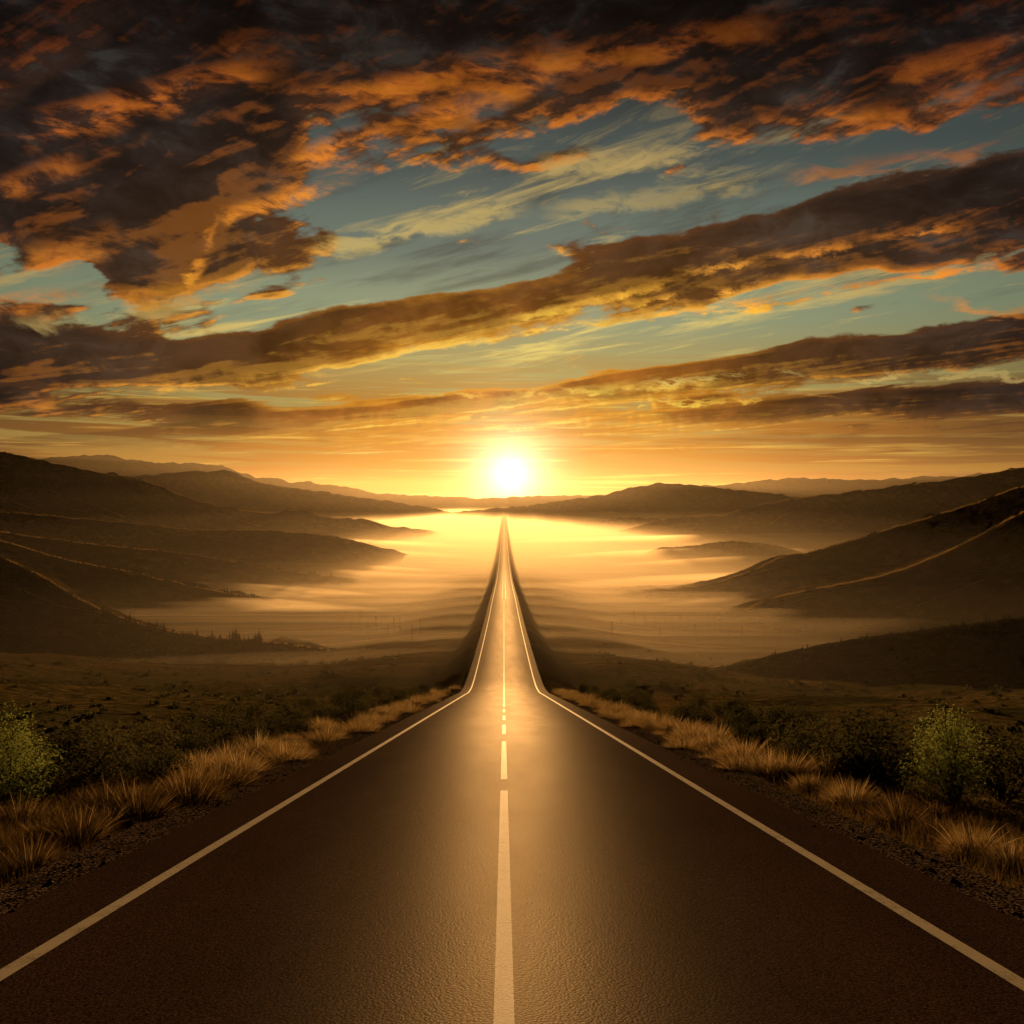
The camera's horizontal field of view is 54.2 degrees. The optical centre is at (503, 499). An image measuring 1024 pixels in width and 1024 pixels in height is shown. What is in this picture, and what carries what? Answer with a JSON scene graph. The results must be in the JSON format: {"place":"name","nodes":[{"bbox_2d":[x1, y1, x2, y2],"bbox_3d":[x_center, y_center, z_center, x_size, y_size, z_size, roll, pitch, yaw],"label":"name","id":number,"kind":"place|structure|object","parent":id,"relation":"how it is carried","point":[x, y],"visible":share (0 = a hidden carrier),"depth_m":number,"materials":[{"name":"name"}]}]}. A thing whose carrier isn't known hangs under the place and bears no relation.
{"place":"outdoors","nodes":[
{"label":"outdoors","id":0,"kind":"place"},
{"bbox_2d":[0,538,292,613],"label":"hill","id":1,"kind":"structure","parent":0,"point":[124,592],"depth_m":464.91,"materials":[{"name":"soil"}]},
{"bbox_2d":[0,555,339,661],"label":"hill","id":2,"kind":"structure","parent":0,"point":[39,638],"depth_m":253.65,"materials":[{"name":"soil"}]},
{"bbox_2d":[0,557,339,661],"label":"scrub","id":3,"kind":"object","parent":2,"relation":"on","point":[161,651],"visible":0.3,"depth_m":250.68,"materials":[{"name":"plant"}]},
{"bbox_2d":[0,530,365,592],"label":"hill","id":4,"kind":"structure","parent":0,"point":[216,574],"depth_m":626.85,"materials":[{"name":"soil"}]},
{"bbox_2d":[0,511,405,567],"bbox_3d":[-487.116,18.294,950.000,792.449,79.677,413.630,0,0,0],"label":"hill","id":5,"kind":"structure","parent":0,"point":[275,548],"depth_m":906.75,"materials":[{"name":"soil"}]},
{"bbox_2d":[0,451,454,542],"bbox_3d":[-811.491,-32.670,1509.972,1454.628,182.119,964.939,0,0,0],"label":"hill","id":6,"kind":"structure","parent":0,"point":[25,480],"depth_m":1485.49,"materials":[{"name":"soil"}]},
{"bbox_2d":[31,455,522,507],"bbox_3d":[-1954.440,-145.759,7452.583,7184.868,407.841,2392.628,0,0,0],"label":"hill","id":7,"kind":"structure","parent":0,"point":[105,464],"depth_m":7520.57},
{"bbox_2d":[128,470,457,515],"bbox_3d":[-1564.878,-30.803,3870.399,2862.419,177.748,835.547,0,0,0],"label":"hill","id":8,"kind":"structure","parent":0,"point":[224,488],"depth_m":3831.16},
{"bbox_2d":[0,507,1023,1023],"bbox_3d":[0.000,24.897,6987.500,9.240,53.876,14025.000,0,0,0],"label":"road","id":9,"kind":"structure","parent":0,"point":[504,837],"depth_m":9.51,"materials":[{"name":"asphalt"}]},
{"bbox_2d":[0,508,1023,890],"bbox_3d":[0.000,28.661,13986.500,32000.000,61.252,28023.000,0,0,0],"label":"ground","id":10,"kind":"structure","parent":0,"point":[424,604],"depth_m":272.54,"materials":[{"name":"soil"}]},
{"bbox_2d":[0,790,63,829],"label":"grass tuft","id":11,"kind":"object","parent":10,"relation":"on","point":[17,812],"visible":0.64,"depth_m":16.79,"materials":[{"name":"plant"}]},
{"bbox_2d":[0,698,66,810],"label":"leafy bush","id":12,"kind":"object","parent":10,"relation":"on","point":[8,759],"visible":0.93,"depth_m":19.97,"materials":[{"name":"green plant"}]},
{"bbox_2d":[0,738,78,794],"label":"shrub","id":13,"kind":"object","parent":10,"relation":"on","point":[52,771],"visible":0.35,"depth_m":22.04,"materials":[{"name":"green plant"}]},
{"bbox_2d":[4,813,78,844],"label":"grass tuft","id":14,"kind":"object","parent":10,"relation":"on","point":[41,828],"visible":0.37,"depth_m":14.46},
{"bbox_2d":[0,828,86,881],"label":"grass tuft","id":15,"kind":"object","parent":10,"relation":"on","point":[26,857],"visible":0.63,"depth_m":12.19,"materials":[{"name":"plant"}]},
{"bbox_2d":[31,731,104,770],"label":"shrub","id":16,"kind":"object","parent":10,"relation":"on","point":[67,745],"visible":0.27,"depth_m":27.02,"materials":[{"name":"green plant"}]},
{"bbox_2d":[22,798,126,849],"bbox_3d":[-6.086,4.621,14.294,1.670,0.593,1.664,0,0,12],"label":"grass tuft","id":17,"kind":"object","parent":10,"relation":"on","point":[101,829],"visible":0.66,"depth_m":14.29,"materials":[{"name":"plant"}]},
{"bbox_2d":[31,799,125,832],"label":"grass tuft","id":18,"kind":"object","parent":10,"relation":"on","point":[76,817],"visible":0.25,"depth_m":15.26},
{"bbox_2d":[50,719,134,765],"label":"shrub","id":19,"kind":"object","parent":10,"relation":"on","point":[77,729],"visible":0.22,"depth_m":28.21,"materials":[{"name":"green plant"}]},
{"bbox_2d":[47,725,144,789],"bbox_3d":[-9.433,6.064,23.201,2.233,1.571,2.203,0,0,44],"label":"shrub","id":20,"kind":"object","parent":10,"relation":"on","point":[99,766],"visible":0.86,"depth_m":23.00,"materials":[{"name":"green plant"}]},
{"bbox_2d":[59,776,158,815],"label":"grass tuft","id":21,"kind":"object","parent":10,"relation":"on","point":[86,801],"visible":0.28,"depth_m":17.20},
{"bbox_2d":[68,770,191,817],"bbox_3d":[-6.372,5.002,17.050,2.108,0.808,2.191,0,0,-36],"label":"grass tuft","id":22,"kind":"object","parent":10,"relation":"on","point":[120,794],"visible":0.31,"depth_m":17.13,"materials":[{"name":"plant"}]},
{"bbox_2d":[92,785,193,828],"bbox_3d":[-5.899,4.885,16.180,1.873,0.718,1.948,0,0,0],"label":"grass tuft","id":23,"kind":"object","parent":10,"relation":"on","point":[152,811],"visible":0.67,"depth_m":16.23,"materials":[{"name":"plant"}]},
{"bbox_2d":[110,741,195,784],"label":"shrub","id":24,"kind":"object","parent":10,"relation":"on","point":[150,769],"visible":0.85,"depth_m":22.43,"materials":[{"name":"green plant"}]},
{"bbox_2d":[113,721,208,763],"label":"shrub","id":25,"kind":"object","parent":10,"relation":"on","point":[150,735],"visible":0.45,"depth_m":28.07,"materials":[{"name":"green plant"}]},
{"bbox_2d":[169,736,202,764],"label":"shrub","id":26,"kind":"object","parent":10,"relation":"on","point":[192,743],"visible":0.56,"depth_m":27.68,"materials":[{"name":"green plant"}]},
{"bbox_2d":[137,760,238,805],"bbox_3d":[-5.739,5.135,17.987,2.322,0.856,2.233,0,0,31],"label":"grass tuft","id":27,"kind":"object","parent":10,"relation":"on","point":[194,785],"visible":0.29,"depth_m":18.12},
{"bbox_2d":[147,761,238,790],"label":"grass tuft","id":28,"kind":"object","parent":10,"relation":"on","point":[172,777],"visible":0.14,"depth_m":19.73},
{"bbox_2d":[143,769,244,811],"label":"grass tuft","id":29,"kind":"object","parent":10,"relation":"on","point":[202,792],"visible":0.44,"depth_m":17.62,"materials":[{"name":"plant"}]},
{"bbox_2d":[164,746,239,777],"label":"grass tuft","id":30,"kind":"object","parent":10,"relation":"on","point":[204,757],"visible":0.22,"depth_m":23.27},
{"bbox_2d":[0,647,407,759],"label":"scrub","id":31,"kind":"object","parent":10,"relation":"on","point":[88,715],"visible":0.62,"depth_m":96.25,"materials":[{"name":"brown plant"}]},
{"bbox_2d":[186,726,223,752],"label":"shrub","id":32,"kind":"object","parent":10,"relation":"on","point":[203,735],"visible":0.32,"depth_m":30.87,"materials":[{"name":"green plant"}]},
{"bbox_2d":[199,725,242,754],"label":"shrub","id":33,"kind":"object","parent":10,"relation":"on","point":[215,741],"visible":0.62,"depth_m":29.62,"materials":[{"name":"green plant"}]},
{"bbox_2d":[190,696,252,749],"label":"shrub","id":34,"kind":"object","parent":10,"relation":"on","point":[233,724],"visible":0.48,"depth_m":34.59,"materials":[{"name":"green plant"}]},
{"bbox_2d":[180,758,269,787],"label":"grass tuft","id":35,"kind":"object","parent":10,"relation":"on","point":[238,777],"visible":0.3,"depth_m":20.07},
{"bbox_2d":[0,691,450,887],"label":"dry grass","id":36,"kind":"structure","parent":10,"relation":"on","point":[57,839],"depth_m":16.64,"materials":[{"name":"plant"}]},
{"bbox_2d":[202,740,254,757],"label":"grass tuft","id":37,"kind":"object","parent":10,"relation":"on","point":[225,750],"visible":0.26,"depth_m":28.12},
{"bbox_2d":[0,685,463,914],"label":"gravel shoulder","id":38,"kind":"object","parent":10,"relation":"on","point":[127,835],"visible":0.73,"depth_m":13.65},
{"bbox_2d":[3,707,428,911],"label":"gravel","id":39,"kind":"structure","parent":38,"relation":"on","point":[49,882],"depth_m":13.57,"materials":[{"name":"gravel"}]},
{"bbox_2d":[198,744,283,776],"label":"grass tuft","id":40,"kind":"object","parent":10,"relation":"on","point":[254,763],"visible":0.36,"depth_m":23.16,"materials":[{"name":"plant"}]},
{"bbox_2d":[234,720,267,743],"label":"shrub","id":41,"kind":"object","parent":10,"relation":"on","point":[256,728],"visible":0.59,"depth_m":33.46,"materials":[{"name":"green plant"}]},
{"bbox_2d":[218,731,293,756],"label":"grass tuft","id":42,"kind":"object","parent":10,"relation":"on","point":[254,746],"visible":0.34,"depth_m":29.27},
{"bbox_2d":[252,708,292,739],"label":"shrub","id":43,"kind":"object","parent":10,"relation":"on","point":[272,727],"visible":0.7,"depth_m":38.73,"materials":[{"name":"green plant"}]},
{"bbox_2d":[239,737,325,768],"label":"grass tuft","id":44,"kind":"object","parent":10,"relation":"on","point":[291,755],"visible":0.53,"depth_m":25.65,"materials":[{"name":"plant"}]},
{"bbox_2d":[269,700,297,732],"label":"shrub","id":45,"kind":"object","parent":10,"relation":"on","point":[287,708],"visible":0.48,"depth_m":43.81,"materials":[{"name":"green plant"}]},
{"bbox_2d":[282,717,317,735],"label":"shrub","id":46,"kind":"object","parent":10,"relation":"on","point":[301,726],"visible":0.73,"depth_m":39.38,"materials":[{"name":"green plant"}]},
{"bbox_2d":[303,713,341,732],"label":"grass tuft","id":47,"kind":"object","parent":10,"relation":"on","point":[322,724],"visible":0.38,"depth_m":40.72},
{"bbox_2d":[294,722,352,744],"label":"grass tuft","id":48,"kind":"object","parent":10,"relation":"on","point":[319,735],"visible":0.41,"depth_m":33.27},
{"bbox_2d":[306,703,351,724],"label":"shrub","id":49,"kind":"object","parent":10,"relation":"on","point":[335,712],"visible":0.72,"depth_m":46.70,"materials":[{"name":"green plant"}]},
{"bbox_2d":[332,695,377,720],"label":"shrub","id":50,"kind":"object","parent":10,"relation":"on","point":[356,709],"visible":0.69,"depth_m":50.39,"materials":[{"name":"green plant"}]},
{"bbox_2d":[336,717,388,735],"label":"grass tuft","id":51,"kind":"object","parent":10,"relation":"on","point":[354,728],"visible":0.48,"depth_m":37.23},
{"bbox_2d":[363,692,395,708],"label":"shrub","id":52,"kind":"object","parent":10,"relation":"on","point":[381,702],"visible":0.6,"depth_m":63.26,"materials":[{"name":"green plant"}]},
{"bbox_2d":[619,690,645,709],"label":"shrub","id":53,"kind":"object","parent":10,"relation":"on","point":[632,696],"visible":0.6,"depth_m":64.23,"materials":[{"name":"green plant"}]},
{"bbox_2d":[650,714,689,731],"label":"grass tuft","id":54,"kind":"object","parent":10,"relation":"on","point":[665,726],"visible":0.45,"depth_m":39.40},
{"bbox_2d":[656,734,704,750],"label":"grass tuft","id":55,"kind":"object","parent":10,"relation":"on","point":[678,744],"visible":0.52,"depth_m":29.49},
{"bbox_2d":[665,701,703,722],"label":"shrub","id":56,"kind":"object","parent":10,"relation":"on","point":[685,712],"visible":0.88,"depth_m":48.90,"materials":[{"name":"green plant"}]},
{"bbox_2d":[661,722,727,741],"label":"grass tuft","id":57,"kind":"object","parent":10,"relation":"on","point":[687,733],"visible":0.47,"depth_m":33.92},
{"bbox_2d":[692,704,716,722],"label":"bush","id":58,"kind":"object","parent":10,"relation":"on","point":[705,716],"visible":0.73,"depth_m":51.45,"materials":[{"name":"green plant"}]},
{"bbox_2d":[685,730,741,750],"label":"grass tuft","id":59,"kind":"object","parent":10,"relation":"on","point":[701,743],"visible":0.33,"depth_m":30.70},
{"bbox_2d":[688,732,740,750],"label":"grass tuft","id":60,"kind":"object","parent":10,"relation":"on","point":[708,743],"visible":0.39,"depth_m":30.03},
{"bbox_2d":[691,721,740,742],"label":"grass tuft","id":61,"kind":"object","parent":10,"relation":"on","point":[721,731],"visible":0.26,"depth_m":35.42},
{"bbox_2d":[710,712,749,735],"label":"shrub","id":62,"kind":"object","parent":10,"relation":"on","point":[737,720],"visible":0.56,"depth_m":37.76,"materials":[{"name":"green plant"}]},
{"bbox_2d":[718,696,748,723],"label":"shrub","id":63,"kind":"object","parent":10,"relation":"on","point":[731,703],"visible":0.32,"depth_m":48.46,"materials":[{"name":"green plant"}]},
{"bbox_2d":[706,751,764,772],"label":"grass tuft","id":64,"kind":"object","parent":10,"relation":"on","point":[722,765],"visible":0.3,"depth_m":23.17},
{"bbox_2d":[725,703,761,731],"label":"shrub","id":65,"kind":"object","parent":10,"relation":"on","point":[738,709],"visible":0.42,"depth_m":39.76,"materials":[{"name":"green plant"}]},
{"bbox_2d":[703,732,790,761],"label":"grass tuft","id":66,"kind":"object","parent":10,"relation":"on","point":[749,749],"visible":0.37,"depth_m":26.23,"materials":[{"name":"plant"}]},
{"bbox_2d":[731,717,763,744],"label":"shrub","id":67,"kind":"object","parent":10,"relation":"on","point":[738,732],"visible":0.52,"depth_m":34.75,"materials":[{"name":"green plant"}]},
{"bbox_2d":[739,722,774,748],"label":"shrub","id":68,"kind":"object","parent":10,"relation":"on","point":[757,732],"visible":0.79,"depth_m":33.61,"materials":[{"name":"green plant"}]},
{"bbox_2d":[726,743,808,781],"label":"grass tuft","id":69,"kind":"object","parent":10,"relation":"on","point":[761,764],"visible":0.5,"depth_m":22.63,"materials":[{"name":"plant"}]},
{"bbox_2d":[759,704,799,741],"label":"shrub","id":70,"kind":"object","parent":10,"relation":"on","point":[776,718],"visible":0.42,"depth_m":37.97,"materials":[{"name":"green plant"}]},
{"bbox_2d":[544,685,1023,921],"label":"gravel shoulder","id":71,"kind":"object","parent":10,"relation":"on","point":[809,807],"visible":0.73,"depth_m":13.45},
{"bbox_2d":[578,706,1023,925],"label":"gravel","id":72,"kind":"structure","parent":71,"relation":"on","point":[951,880],"depth_m":12.67,"materials":[{"name":"gravel"}]},
{"bbox_2d":[745,747,829,780],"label":"grass tuft","id":73,"kind":"object","parent":10,"relation":"on","point":[789,763],"visible":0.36,"depth_m":22.38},
{"bbox_2d":[770,741,818,764],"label":"shrub","id":74,"kind":"object","parent":10,"relation":"on","point":[796,754],"visible":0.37,"depth_m":26.02,"materials":[{"name":"green plant"}]},
{"bbox_2d":[574,693,1023,891],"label":"dry grass","id":75,"kind":"structure","parent":10,"relation":"on","point":[1005,820],"depth_m":16.78,"materials":[{"name":"plant"}]},
{"bbox_2d":[772,759,826,782],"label":"grass tuft","id":76,"kind":"object","parent":10,"relation":"on","point":[788,772],"visible":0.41,"depth_m":22.05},
{"bbox_2d":[766,715,842,762],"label":"shrub","id":77,"kind":"object","parent":10,"relation":"on","point":[797,739],"visible":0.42,"depth_m":27.39,"materials":[{"name":"green plant"}]},
{"bbox_2d":[780,773,830,793],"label":"grass tuft","id":78,"kind":"object","parent":10,"relation":"on","point":[796,783],"visible":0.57,"depth_m":20.18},
{"bbox_2d":[781,702,835,742],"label":"shrub","id":79,"kind":"object","parent":10,"relation":"on","point":[805,715],"visible":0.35,"depth_m":36.58,"materials":[{"name":"green plant"}]},
{"bbox_2d":[597,642,1023,756],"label":"scrub","id":80,"kind":"object","parent":10,"relation":"on","point":[1011,728],"visible":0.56,"depth_m":138.21,"materials":[{"name":"brown plant"}]},
{"bbox_2d":[783,721,846,760],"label":"shrub","id":81,"kind":"object","parent":10,"relation":"on","point":[807,729],"visible":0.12,"depth_m":29.07,"materials":[{"name":"green plant"}]},
{"bbox_2d":[787,750,870,787],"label":"grass tuft","id":82,"kind":"object","parent":10,"relation":"on","point":[841,776],"visible":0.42,"depth_m":22.07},
{"bbox_2d":[808,774,874,796],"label":"grass tuft","id":83,"kind":"object","parent":10,"relation":"on","point":[832,782],"visible":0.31,"depth_m":19.57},
{"bbox_2d":[812,746,878,782],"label":"shrub","id":84,"kind":"object","parent":10,"relation":"on","point":[839,763],"visible":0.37,"depth_m":22.47,"materials":[{"name":"green plant"}]},
{"bbox_2d":[810,777,896,809],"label":"grass tuft","id":85,"kind":"object","parent":10,"relation":"on","point":[855,795],"visible":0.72,"depth_m":18.14,"materials":[{"name":"plant"}]},
{"bbox_2d":[806,702,927,790],"bbox_3d":[8.252,5.649,22.650,2.486,2.161,2.453,0,0,-42],"label":"shrub","id":86,"kind":"object","parent":10,"relation":"on","point":[855,741],"visible":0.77,"depth_m":22.40,"materials":[{"name":"green plant"}]},
{"bbox_2d":[717,617,1023,679],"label":"hill","id":87,"kind":"structure","parent":10,"relation":"on","point":[1006,661],"depth_m":187.25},
{"bbox_2d":[722,617,1023,679],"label":"scrub","id":88,"kind":"object","parent":87,"relation":"on","point":[877,652],"visible":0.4,"depth_m":189.48,"materials":[{"name":"brown plant"}]},
{"bbox_2d":[854,716,905,752],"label":"shrub","id":89,"kind":"object","parent":10,"relation":"on","point":[878,738],"visible":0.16,"depth_m":30.31,"materials":[{"name":"green plant"}]},
{"bbox_2d":[844,743,935,790],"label":"shrub","id":90,"kind":"object","parent":10,"relation":"on","point":[892,770],"visible":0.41,"depth_m":22.27,"materials":[{"name":"green plant"}]},
{"bbox_2d":[860,789,924,816],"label":"grass tuft","id":91,"kind":"object","parent":10,"relation":"on","point":[895,800],"visible":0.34,"depth_m":17.54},
{"bbox_2d":[856,795,941,830],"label":"grass tuft","id":92,"kind":"object","parent":10,"relation":"on","point":[901,811],"visible":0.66,"depth_m":15.78,"materials":[{"name":"plant"}]},
{"bbox_2d":[900,789,950,807],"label":"grass tuft","id":93,"kind":"object","parent":10,"relation":"on","point":[919,796],"visible":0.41,"depth_m":18.96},
{"bbox_2d":[903,813,958,840],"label":"grass tuft","id":94,"kind":"object","parent":10,"relation":"on","point":[923,830],"visible":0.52,"depth_m":14.71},
{"bbox_2d":[909,798,962,821],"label":"grass tuft","id":95,"kind":"object","parent":10,"relation":"on","point":[940,808],"visible":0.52,"depth_m":16.87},
{"bbox_2d":[892,703,1002,807],"bbox_3d":[8.594,5.022,19.584,2.382,2.240,1.879,0,0,-32],"label":"leafy bush","id":96,"kind":"object","parent":10,"relation":"on","point":[954,783],"visible":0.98,"depth_m":19.50,"materials":[{"name":"green plant"}]},
{"bbox_2d":[918,819,1018,864],"bbox_3d":[6.185,4.481,13.189,1.424,0.590,1.467,0,0,0],"label":"grass tuft","id":97,"kind":"object","parent":10,"relation":"on","point":[963,839],"visible":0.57,"depth_m":13.24,"materials":[{"name":"plant"}]},
{"bbox_2d":[955,812,1003,831],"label":"grass tuft","id":98,"kind":"object","parent":10,"relation":"on","point":[985,823],"visible":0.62,"depth_m":16.02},
{"bbox_2d":[936,715,1023,802],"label":"shrub","id":99,"kind":"object","parent":10,"relation":"on","point":[1000,786],"visible":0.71,"depth_m":20.44,"materials":[{"name":"green plant"}]},
{"bbox_2d":[972,831,1023,872],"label":"grass tuft","id":100,"kind":"object","parent":10,"relation":"on","point":[996,854],"visible":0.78,"depth_m":12.47,"materials":[{"name":"plant"}]},
{"bbox_2d":[0,0,1023,498],"label":"sky","id":101,"kind":"structure","parent":0,"point":[476,249],"materials":[{"name":"orange"}]},
{"bbox_2d":[569,516,659,525],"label":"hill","id":102,"kind":"structure","parent":0,"point":[633,521],"depth_m":2283.24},
{"bbox_2d":[452,482,802,514],"bbox_3d":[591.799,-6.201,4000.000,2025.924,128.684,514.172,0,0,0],"label":"hill","id":103,"kind":"structure","parent":0,"point":[658,498],"depth_m":3902.61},
{"bbox_2d":[465,472,986,506],"bbox_3d":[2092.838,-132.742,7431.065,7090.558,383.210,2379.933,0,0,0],"label":"hill","id":104,"kind":"structure","parent":0,"point":[798,487],"depth_m":7451.96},
{"bbox_2d":[641,541,810,555],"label":"hill","id":105,"kind":"structure","parent":0,"point":[732,548],"depth_m":1031.61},
{"bbox_2d":[602,468,1023,540],"bbox_3d":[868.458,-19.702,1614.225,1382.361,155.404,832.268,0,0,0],"label":"hill","id":106,"kind":"structure","parent":0,"point":[852,515],"depth_m":1591.46,"materials":[{"name":"soil"}]},
{"bbox_2d":[613,485,1023,603],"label":"hill","id":107,"kind":"structure","parent":0,"point":[875,552],"depth_m":541.29,"materials":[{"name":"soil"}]},
{"bbox_2d":[694,536,866,586],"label":"track","id":108,"kind":"structure","parent":107,"relation":"on","point":[789,562],"depth_m":560.18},
{"bbox_2d":[712,513,1023,631],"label":"hill","id":109,"kind":"structure","parent":0,"point":[994,560],"depth_m":376.56,"materials":[{"name":"soil"}]},
{"bbox_2d":[745,511,1023,609],"bbox_3d":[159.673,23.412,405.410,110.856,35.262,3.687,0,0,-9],"label":"track","id":110,"kind":"structure","parent":109,"relation":"on","point":[946,553],"depth_m":406.02,"materials":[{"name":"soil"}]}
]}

